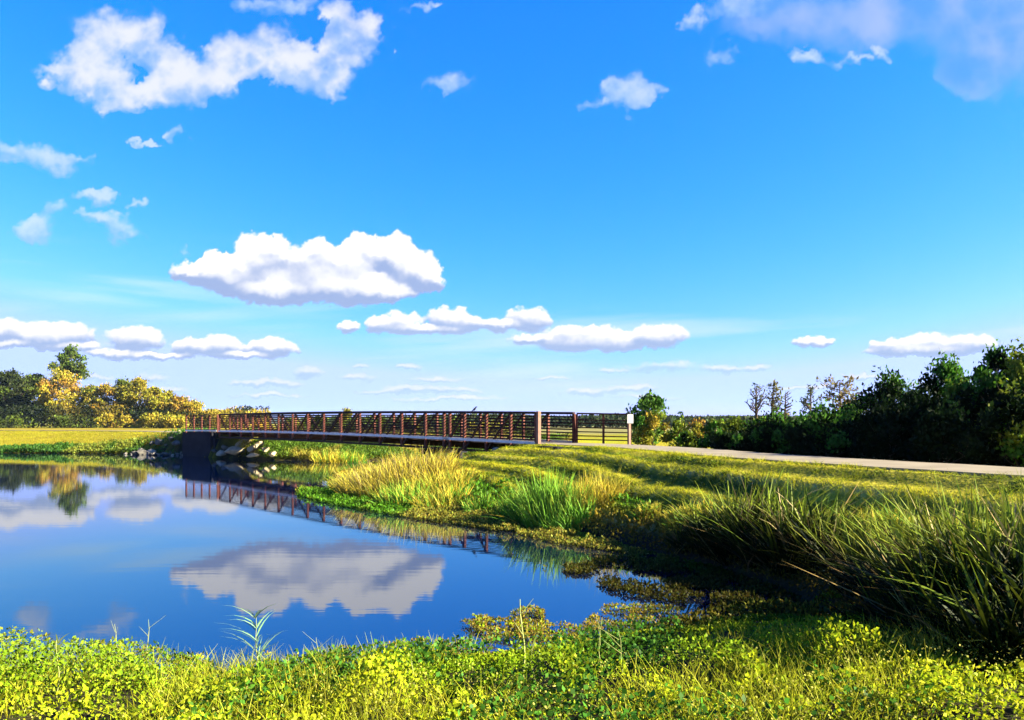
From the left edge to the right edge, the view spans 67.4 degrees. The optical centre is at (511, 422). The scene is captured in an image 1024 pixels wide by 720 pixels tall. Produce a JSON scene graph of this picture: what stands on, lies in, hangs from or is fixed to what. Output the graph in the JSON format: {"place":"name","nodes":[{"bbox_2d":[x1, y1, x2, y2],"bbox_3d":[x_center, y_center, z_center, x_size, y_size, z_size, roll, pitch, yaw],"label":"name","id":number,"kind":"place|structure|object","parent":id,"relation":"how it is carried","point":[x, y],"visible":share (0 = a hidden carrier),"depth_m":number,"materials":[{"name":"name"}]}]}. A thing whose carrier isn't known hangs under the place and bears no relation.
{"place":"outdoors","nodes":[
{"label":"outdoors","id":0,"kind":"place"},
{"bbox_2d":[0,430,216,432],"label":"path","id":1,"kind":"structure","parent":0,"point":[106,430],"depth_m":94.72,"materials":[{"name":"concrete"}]},
{"bbox_2d":[0,453,819,678],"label":"water","id":2,"kind":"structure","parent":0,"point":[96,546],"depth_m":16.06,"materials":[{"name":"liquid"}]},
{"bbox_2d":[295,476,830,616],"bbox_3d":[-3.565,2.853,26.193,4.389,0.382,33.850,0,0,-27],"label":"floating leaf mat","id":3,"kind":"object","parent":2,"relation":"on","point":[473,518],"visible":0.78,"depth_m":16.30,"materials":[{"name":"plant"}]},
{"bbox_2d":[0,0,1023,401],"bbox_3d":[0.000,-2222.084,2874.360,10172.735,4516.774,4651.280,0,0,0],"label":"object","id":4,"kind":"structure","parent":0,"point":[364,268],"depth_m":4573.62,"materials":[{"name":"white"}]},
{"bbox_2d":[0,424,1023,719],"bbox_3d":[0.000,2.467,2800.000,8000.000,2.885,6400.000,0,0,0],"label":"ground","id":5,"kind":"structure","parent":0,"point":[890,476],"depth_m":15.97,"materials":[{"name":"plant"}]},
{"bbox_2d":[0,367,35,424],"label":"tree","id":6,"kind":"object","parent":5,"relation":"on","point":[12,380],"visible":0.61,"depth_m":290.29,"materials":[{"name":"green plant"}]},
{"bbox_2d":[0,412,43,427],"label":"bush","id":7,"kind":"object","parent":5,"relation":"on","point":[7,421],"visible":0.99,"depth_m":266.34,"materials":[{"name":"green plant"}]},
{"bbox_2d":[13,373,64,427],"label":"tree","id":8,"kind":"object","parent":5,"relation":"on","point":[36,377],"visible":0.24,"depth_m":299.99,"materials":[{"name":"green plant"}]},
{"bbox_2d":[40,633,80,703],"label":"weed","id":9,"kind":"object","parent":5,"relation":"on","point":[57,641],"visible":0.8,"depth_m":7.20,"materials":[{"name":"green plant"}]},
{"bbox_2d":[32,363,89,427],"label":"tree","id":10,"kind":"object","parent":5,"relation":"on","point":[65,380],"visible":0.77,"depth_m":283.27,"materials":[{"name":"yellow plant"}]},
{"bbox_2d":[47,344,94,427],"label":"tree","id":11,"kind":"object","parent":5,"relation":"on","point":[68,365],"visible":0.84,"depth_m":304.98,"materials":[{"name":"green plant"}]},
{"bbox_2d":[48,411,103,427],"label":"bush","id":12,"kind":"object","parent":5,"relation":"on","point":[65,421],"visible":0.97,"depth_m":263.30,"materials":[{"name":"green plant"}]},
{"bbox_2d":[0,430,169,452],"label":"lawn","id":13,"kind":"structure","parent":5,"relation":"on","point":[39,433],"depth_m":85.32,"materials":[{"name":"yellow plant"}]},
{"bbox_2d":[68,384,105,427],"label":"tree","id":14,"kind":"object","parent":5,"relation":"on","point":[91,388],"visible":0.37,"depth_m":288.36,"materials":[{"name":"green plant"}]},
{"bbox_2d":[89,382,123,427],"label":"tree","id":15,"kind":"object","parent":5,"relation":"on","point":[103,389],"visible":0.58,"depth_m":283.44,"materials":[{"name":"yellow plant"}]},
{"bbox_2d":[0,428,216,453],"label":"shore plants","id":16,"kind":"object","parent":5,"relation":"on","point":[66,447],"visible":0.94,"depth_m":76.77,"materials":[{"name":"green plant"}]},
{"bbox_2d":[94,412,126,427],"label":"bush","id":17,"kind":"object","parent":5,"relation":"on","point":[109,417],"visible":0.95,"depth_m":261.87,"materials":[{"name":"yellow plant"}]},
{"bbox_2d":[103,375,138,418],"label":"tree","id":18,"kind":"object","parent":5,"relation":"on","point":[120,383],"visible":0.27,"depth_m":293.37,"materials":[{"name":"green plant"}]},
{"bbox_2d":[108,415,137,427],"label":"bush","id":19,"kind":"object","parent":5,"relation":"on","point":[129,420],"visible":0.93,"depth_m":262.04,"materials":[{"name":"yellow plant"}]},
{"bbox_2d":[115,376,149,420],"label":"tree","id":20,"kind":"object","parent":5,"relation":"on","point":[137,386],"visible":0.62,"depth_m":283.73,"materials":[{"name":"yellow plant"}]},
{"bbox_2d":[0,400,270,427],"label":"undergrowth","id":21,"kind":"object","parent":5,"relation":"on","point":[29,408],"visible":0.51,"depth_m":274.44,"materials":[{"name":"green plant"}]},
{"bbox_2d":[127,413,155,427],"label":"bush","id":22,"kind":"object","parent":5,"relation":"on","point":[141,421],"visible":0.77,"depth_m":262.71,"materials":[{"name":"green plant"}]},
{"bbox_2d":[138,386,172,426],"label":"tree","id":23,"kind":"object","parent":5,"relation":"on","point":[150,393],"visible":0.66,"depth_m":278.90,"materials":[{"name":"yellow plant"}]},
{"bbox_2d":[145,410,166,428],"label":"bush","id":24,"kind":"object","parent":5,"relation":"on","point":[158,418],"visible":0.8,"depth_m":258.13,"materials":[{"name":"yellow plant"}]},
{"bbox_2d":[148,387,175,427],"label":"tree","id":25,"kind":"object","parent":5,"relation":"on","point":[169,393],"visible":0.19,"depth_m":285.34,"materials":[{"name":"yellow plant"}]},
{"bbox_2d":[161,412,176,427],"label":"bush","id":26,"kind":"object","parent":5,"relation":"on","point":[170,422],"visible":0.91,"depth_m":255.35,"materials":[{"name":"yellow plant"}]},
{"bbox_2d":[174,414,189,427],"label":"bush","id":27,"kind":"object","parent":5,"relation":"on","point":[180,422],"visible":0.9,"depth_m":248.03,"materials":[{"name":"yellow plant"}]},
{"bbox_2d":[168,393,196,422],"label":"tree","id":28,"kind":"object","parent":5,"relation":"on","point":[181,403],"visible":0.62,"depth_m":278.20,"materials":[{"name":"yellow plant"}]},
{"bbox_2d":[190,398,208,426],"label":"tree","id":29,"kind":"object","parent":5,"relation":"on","point":[198,407],"visible":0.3,"depth_m":291.62,"materials":[{"name":"yellow plant"}]},
{"bbox_2d":[182,431,226,456],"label":"abutment","id":30,"kind":"object","parent":5,"relation":"on","point":[198,444],"visible":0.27,"depth_m":68.44,"materials":[{"name":"concrete"}]},
{"bbox_2d":[185,414,218,432],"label":"approach railing","id":31,"kind":"object","parent":30,"relation":"on","point":[201,425],"visible":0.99,"depth_m":68.46,"materials":[{"name":"metal"}]},
{"bbox_2d":[224,446,244,454],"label":"rock","id":32,"kind":"object","parent":5,"relation":"on","point":[233,450],"visible":1,"depth_m":64.37,"materials":[{"name":"stone"}]},
{"bbox_2d":[214,603,280,672],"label":"weed","id":33,"kind":"object","parent":5,"relation":"on","point":[256,627],"visible":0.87,"depth_m":8.60,"materials":[{"name":"green plant"}]},
{"bbox_2d":[309,448,358,462],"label":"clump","id":34,"kind":"object","parent":5,"relation":"on","point":[319,458],"visible":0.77,"depth_m":58.45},
{"bbox_2d":[335,407,354,431],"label":"bush","id":35,"kind":"object","parent":5,"relation":"on","point":[348,409],"visible":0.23,"depth_m":77.86,"materials":[{"name":"green plant"}]},
{"bbox_2d":[329,450,369,462],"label":"cattail clump","id":36,"kind":"object","parent":5,"relation":"on","point":[362,459],"visible":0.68,"depth_m":58.66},
{"bbox_2d":[318,458,407,488],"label":"grass tussock","id":37,"kind":"object","parent":5,"relation":"on","point":[362,469],"depth_m":34.38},
{"bbox_2d":[218,411,575,460],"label":"footbridge","id":38,"kind":"object","parent":5,"relation":"on","point":[395,437],"visible":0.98,"depth_m":45.07,"materials":[{"name":"metal"}]},
{"bbox_2d":[322,444,475,496],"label":"grass tussock","id":39,"kind":"object","parent":5,"relation":"on","point":[410,468],"depth_m":31.02,"materials":[{"name":"plant"}]},
{"bbox_2d":[362,475,436,507],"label":"cattail clump","id":40,"kind":"object","parent":5,"relation":"on","point":[398,500],"visible":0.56,"depth_m":27.25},
{"bbox_2d":[238,428,571,459],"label":"creek bank plants","id":41,"kind":"object","parent":5,"relation":"on","point":[282,448],"visible":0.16,"depth_m":63.35,"materials":[{"name":"green plant"}]},
{"bbox_2d":[370,465,483,501],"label":"grass tussock","id":42,"kind":"object","parent":5,"relation":"on","point":[442,480],"depth_m":28.70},
{"bbox_2d":[406,481,477,510],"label":"cattail clump","id":43,"kind":"object","parent":5,"relation":"on","point":[442,499],"visible":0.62,"depth_m":26.59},
{"bbox_2d":[458,492,496,511],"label":"cattail clump","id":44,"kind":"object","parent":5,"relation":"on","point":[480,505],"visible":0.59,"depth_m":25.20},
{"bbox_2d":[0,634,1022,719],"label":"flower heads","id":45,"kind":"object","parent":5,"relation":"on","point":[886,717],"visible":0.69,"depth_m":6.02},
{"bbox_2d":[0,516,1023,719],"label":"foreground groundcover","id":46,"kind":"object","parent":5,"relation":"on","point":[512,655],"visible":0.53,"depth_m":6.91,"materials":[{"name":"green plant"}]},
{"bbox_2d":[0,604,1023,719],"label":"foreground grass","id":47,"kind":"structure","parent":5,"relation":"on","point":[367,707],"depth_m":6.52,"materials":[{"name":"green plant"}]},
{"bbox_2d":[515,599,532,685],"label":"weed","id":48,"kind":"object","parent":5,"relation":"on","point":[522,631],"visible":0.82,"depth_m":7.40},
{"bbox_2d":[492,479,556,519],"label":"cattail clump","id":49,"kind":"object","parent":5,"relation":"on","point":[505,506],"visible":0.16,"depth_m":23.20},
{"bbox_2d":[504,633,550,679],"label":"weed","id":50,"kind":"object","parent":5,"relation":"on","point":[531,654],"visible":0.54,"depth_m":7.31,"materials":[{"name":"green plant"}]},
{"bbox_2d":[474,467,589,524],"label":"cattail clump","id":51,"kind":"object","parent":5,"relation":"on","point":[518,504],"visible":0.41,"depth_m":22.43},
{"bbox_2d":[483,474,595,528],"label":"cattail clump","id":52,"kind":"object","parent":5,"relation":"on","point":[551,507],"visible":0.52,"depth_m":21.67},
{"bbox_2d":[284,412,854,428],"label":"wood","id":53,"kind":"object","parent":5,"relation":"on","point":[672,418],"visible":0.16,"depth_m":236.07,"materials":[{"name":"green plant"}]},
{"bbox_2d":[532,491,607,530],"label":"cattail clump","id":54,"kind":"object","parent":5,"relation":"on","point":[578,514],"visible":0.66,"depth_m":20.90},
{"bbox_2d":[165,615,980,719],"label":"broad leaf patches","id":55,"kind":"object","parent":5,"relation":"on","point":[592,677],"visible":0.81,"depth_m":6.59,"materials":[{"name":"plant"}]},
{"bbox_2d":[563,468,617,493],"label":"grass tussock","id":56,"kind":"object","parent":5,"relation":"on","point":[585,482],"depth_m":23.35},
{"bbox_2d":[555,463,638,512],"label":"grass tussock","id":57,"kind":"object","parent":5,"relation":"on","point":[615,489],"depth_m":21.67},
{"bbox_2d":[576,413,631,444],"bbox_3d":[4.449,0.331,37.361,2.702,1.678,0.155,0,0,8],"label":"approach railing","id":58,"kind":"object","parent":5,"relation":"on","point":[603,432],"visible":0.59,"depth_m":37.32,"materials":[{"name":"metal"}]},
{"bbox_2d":[332,459,903,641],"bbox_3d":[-1.843,2.329,28.067,6.717,1.431,38.649,0,0,-18],"label":"bank groundcover","id":59,"kind":"object","parent":5,"relation":"on","point":[711,610],"visible":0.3,"depth_m":17.78,"materials":[{"name":"green plant"}]},
{"bbox_2d":[627,413,632,444],"bbox_3d":[5.585,0.400,36.602,0.341,1.800,0.217,0,0,-26],"label":"trail sign","id":60,"kind":"object","parent":5,"relation":"on","point":[629,418],"visible":0.95,"depth_m":36.55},
{"bbox_2d":[624,501,663,520],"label":"grass tussock","id":61,"kind":"object","parent":5,"relation":"on","point":[646,507],"depth_m":19.43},
{"bbox_2d":[625,388,669,445],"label":"tree","id":62,"kind":"object","parent":5,"relation":"on","point":[654,403],"visible":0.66,"depth_m":45.43,"materials":[{"name":"green plant"}]},
{"bbox_2d":[629,667,665,695],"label":"weed","id":63,"kind":"object","parent":5,"relation":"on","point":[646,679],"visible":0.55,"depth_m":6.60,"materials":[{"name":"green plant"}]},
{"bbox_2d":[632,410,673,444],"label":"bush","id":64,"kind":"object","parent":5,"relation":"on","point":[646,433],"visible":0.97,"depth_m":41.91,"materials":[{"name":"yellow plant"}]},
{"bbox_2d":[659,416,686,446],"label":"bush","id":65,"kind":"object","parent":5,"relation":"on","point":[677,425],"visible":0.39,"depth_m":43.92,"materials":[{"name":"green plant"}]},
{"bbox_2d":[659,500,715,530],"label":"grass tussock","id":66,"kind":"object","parent":5,"relation":"on","point":[668,522],"depth_m":18.21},
{"bbox_2d":[674,429,703,447],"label":"bush","id":67,"kind":"object","parent":5,"relation":"on","point":[686,439],"visible":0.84,"depth_m":35.29,"materials":[{"name":"green plant"}]},
{"bbox_2d":[655,508,723,555],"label":"reed clump","id":68,"kind":"object","parent":5,"relation":"on","point":[678,541],"visible":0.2,"depth_m":16.95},
{"bbox_2d":[674,416,708,447],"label":"bush","id":69,"kind":"object","parent":5,"relation":"on","point":[696,425],"visible":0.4,"depth_m":41.84,"materials":[{"name":"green plant"}]},
{"bbox_2d":[401,443,1023,539],"bbox_3d":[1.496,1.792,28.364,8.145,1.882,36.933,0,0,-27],"label":"mown grass","id":70,"kind":"structure","parent":5,"relation":"on","point":[603,447],"depth_m":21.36,"materials":[{"name":"green plant"}]},
{"bbox_2d":[699,414,727,448],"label":"bush","id":71,"kind":"object","parent":5,"relation":"on","point":[712,423],"visible":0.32,"depth_m":40.01,"materials":[{"name":"green plant"}]},
{"bbox_2d":[693,427,742,449],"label":"bush","id":72,"kind":"object","parent":5,"relation":"on","point":[718,439],"visible":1,"depth_m":32.72,"materials":[{"name":"green plant"}]},
{"bbox_2d":[668,487,778,557],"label":"reed clump","id":73,"kind":"object","parent":5,"relation":"on","point":[695,539],"visible":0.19,"depth_m":16.38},
{"bbox_2d":[712,414,748,448],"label":"bush","id":74,"kind":"object","parent":5,"relation":"on","point":[734,424],"visible":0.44,"depth_m":37.84,"materials":[{"name":"green plant"}]},
{"bbox_2d":[652,468,843,565],"bbox_3d":[4.764,1.869,15.645,4.684,2.118,3.435,0,0,0],"label":"reed clump","id":75,"kind":"object","parent":5,"relation":"on","point":[721,552],"visible":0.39,"depth_m":15.63,"materials":[{"name":"plant"}]},
{"bbox_2d":[744,382,768,418],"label":"bare tree","id":76,"kind":"object","parent":5,"relation":"on","point":[756,403],"visible":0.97,"depth_m":119.77,"materials":[{"name":"brown plant"}]},
{"bbox_2d":[743,411,773,432],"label":"bush","id":77,"kind":"object","parent":5,"relation":"on","point":[758,418],"visible":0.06,"depth_m":35.93,"materials":[{"name":"green plant"}]},
{"bbox_2d":[681,480,854,571],"bbox_3d":[5.095,1.892,15.152,3.433,1.910,2.992,0,0,0],"label":"reed clump","id":78,"kind":"object","parent":5,"relation":"on","point":[743,557],"visible":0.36,"depth_m":14.92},
{"bbox_2d":[744,405,800,454],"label":"bush","id":79,"kind":"object","parent":5,"relation":"on","point":[770,426],"visible":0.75,"depth_m":31.22,"materials":[{"name":"green plant"}]},
{"bbox_2d":[762,379,789,414],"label":"bare tree","id":80,"kind":"object","parent":5,"relation":"on","point":[773,402],"visible":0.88,"depth_m":115.70,"materials":[{"name":"brown plant"}]},
{"bbox_2d":[778,387,792,418],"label":"bare tree","id":81,"kind":"object","parent":5,"relation":"on","point":[784,396],"visible":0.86,"depth_m":123.98,"materials":[{"name":"brown plant"}]},
{"bbox_2d":[700,475,899,578],"bbox_3d":[5.339,1.871,14.234,3.205,1.911,3.510,0,0,-45],"label":"reed clump","id":82,"kind":"object","parent":5,"relation":"on","point":[773,555],"visible":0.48,"depth_m":14.02,"materials":[{"name":"plant"}]},
{"bbox_2d":[795,384,821,413],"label":"bare tree","id":83,"kind":"object","parent":5,"relation":"on","point":[809,404],"visible":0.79,"depth_m":127.98,"materials":[{"name":"plant"}]},
{"bbox_2d":[780,396,862,457],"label":"bush","id":84,"kind":"object","parent":5,"relation":"on","point":[837,437],"visible":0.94,"depth_m":27.17,"materials":[{"name":"green plant"}]},
{"bbox_2d":[761,489,901,577],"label":"reed clump","id":85,"kind":"object","parent":5,"relation":"on","point":[809,541],"visible":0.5,"depth_m":13.49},
{"bbox_2d":[816,374,862,410],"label":"bare tree","id":86,"kind":"object","parent":5,"relation":"on","point":[843,392],"visible":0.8,"depth_m":112.16,"materials":[{"name":"brown plant"}]},
{"bbox_2d":[830,398,855,420],"bbox_3d":[15.088,0.209,33.923,3.187,2.846,3.113,0,0,0],"label":"tree","id":87,"kind":"object","parent":5,"relation":"on","point":[843,406],"visible":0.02,"depth_m":34.02,"materials":[{"name":"green plant"}]},
{"bbox_2d":[808,558,930,636],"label":"reed clump","id":88,"kind":"object","parent":5,"relation":"on","point":[864,613],"visible":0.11,"depth_m":8.69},
{"bbox_2d":[777,493,963,605],"bbox_3d":[5.513,1.896,11.730,3.243,1.785,2.747,0,0,0],"label":"reed clump","id":89,"kind":"object","parent":5,"relation":"on","point":[840,590],"visible":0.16,"depth_m":11.79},
{"bbox_2d":[720,383,1022,466],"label":"undergrowth","id":90,"kind":"object","parent":5,"relation":"on","point":[747,443],"visible":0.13,"depth_m":24.77,"materials":[{"name":"green plant"}]},
{"bbox_2d":[832,502,915,537],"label":"grass tussock","id":91,"kind":"object","parent":5,"relation":"on","point":[882,509],"depth_m":14.05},
{"bbox_2d":[839,364,918,421],"bbox_3d":[14.797,-0.338,30.086,3.248,3.963,3.051,0,0,0],"label":"tree","id":92,"kind":"object","parent":5,"relation":"on","point":[893,386],"visible":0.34,"depth_m":29.62,"materials":[{"name":"green plant"}]},
{"bbox_2d":[845,390,922,461],"bbox_3d":[11.997,0.222,24.402,2.910,2.523,2.437,0,0,-27],"label":"tree","id":93,"kind":"object","parent":5,"relation":"on","point":[884,426],"visible":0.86,"depth_m":23.96,"materials":[{"name":"green plant"}]},
{"bbox_2d":[777,484,1000,607],"bbox_3d":[5.328,1.735,10.328,3.595,1.749,3.106,0,0,0],"label":"reed clump","id":94,"kind":"object","parent":5,"relation":"on","point":[881,536],"visible":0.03,"depth_m":10.36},
{"bbox_2d":[788,471,1023,617],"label":"reed clump","id":95,"kind":"object","parent":5,"relation":"on","point":[969,523],"visible":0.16,"depth_m":7.82,"materials":[{"name":"plant"}]},
{"bbox_2d":[806,486,1020,597],"bbox_3d":[5.301,1.598,9.283,3.489,1.716,3.221,0,0,-24],"label":"reed clump","id":96,"kind":"object","parent":5,"relation":"on","point":[898,536],"visible":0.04,"depth_m":9.35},
{"bbox_2d":[808,469,1023,616],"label":"reed clump","id":97,"kind":"object","parent":5,"relation":"on","point":[1014,554],"visible":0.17,"depth_m":7.37,"materials":[{"name":"plant"}]},
{"bbox_2d":[812,538,1022,652],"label":"reed clump","id":98,"kind":"object","parent":5,"relation":"on","point":[905,612],"visible":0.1,"depth_m":7.48,"materials":[{"name":"plant"}]},
{"bbox_2d":[815,476,1020,610],"bbox_3d":[5.076,1.460,8.270,3.961,1.839,3.827,0,0,10],"label":"reed clump","id":99,"kind":"object","parent":5,"relation":"on","point":[929,535],"visible":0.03,"depth_m":8.40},
{"bbox_2d":[895,383,946,407],"bbox_3d":[13.631,0.130,26.119,2.275,3.006,2.292,0,0,0],"label":"tree","id":100,"kind":"object","parent":5,"relation":"on","point":[920,397],"visible":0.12,"depth_m":25.61,"materials":[{"name":"green plant"}]},
{"bbox_2d":[835,527,1023,674],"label":"reed clump","id":101,"kind":"object","parent":5,"relation":"on","point":[984,621],"visible":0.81,"depth_m":6.71,"materials":[{"name":"plant"}]},
{"bbox_2d":[838,471,1023,615],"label":"reed clump","id":102,"kind":"object","parent":5,"relation":"on","point":[1005,574],"visible":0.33,"depth_m":7.34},
{"bbox_2d":[901,350,969,398],"bbox_3d":[15.094,-0.530,26.968,2.836,4.402,2.654,0,0,0],"label":"tree","id":103,"kind":"object","parent":5,"relation":"on","point":[943,370],"visible":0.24,"depth_m":26.84,"materials":[{"name":"green plant"}]},
{"bbox_2d":[884,608,1005,666],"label":"grass tussock","id":104,"kind":"object","parent":5,"relation":"on","point":[925,641],"depth_m":7.03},
{"bbox_2d":[905,398,1002,464],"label":"bush","id":105,"kind":"object","parent":5,"relation":"on","point":[937,433],"visible":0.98,"depth_m":21.20,"materials":[{"name":"green plant"}]},
{"bbox_2d":[933,369,997,464],"bbox_3d":[13.630,-0.002,23.007,1.992,3.249,2.254,0,0,16],"label":"tree","id":106,"kind":"object","parent":5,"relation":"on","point":[964,391],"visible":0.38,"depth_m":22.73,"materials":[{"name":"green plant"}]},
{"bbox_2d":[926,619,1023,675],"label":"grass tussock","id":107,"kind":"object","parent":5,"relation":"on","point":[983,659],"depth_m":6.62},
{"bbox_2d":[969,339,1013,389],"bbox_3d":[15.163,-0.547,24.142,2.158,4.235,2.346,0,0,-28],"label":"tree","id":108,"kind":"object","parent":5,"relation":"on","point":[995,358],"visible":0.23,"depth_m":23.95,"materials":[{"name":"green plant"}]},
{"bbox_2d":[976,375,1023,466],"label":"tree","id":109,"kind":"object","parent":5,"relation":"on","point":[1003,416],"visible":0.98,"depth_m":20.36,"materials":[{"name":"green plant"}]},
{"bbox_2d":[998,336,1023,462],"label":"tree","id":110,"kind":"object","parent":5,"relation":"on","point":[1017,365],"visible":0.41,"depth_m":21.89,"materials":[{"name":"green plant"}]},
{"bbox_2d":[536,443,1023,477],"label":"path","id":111,"kind":"structure","parent":0,"point":[962,469],"depth_m":19.37,"materials":[{"name":"concrete"}]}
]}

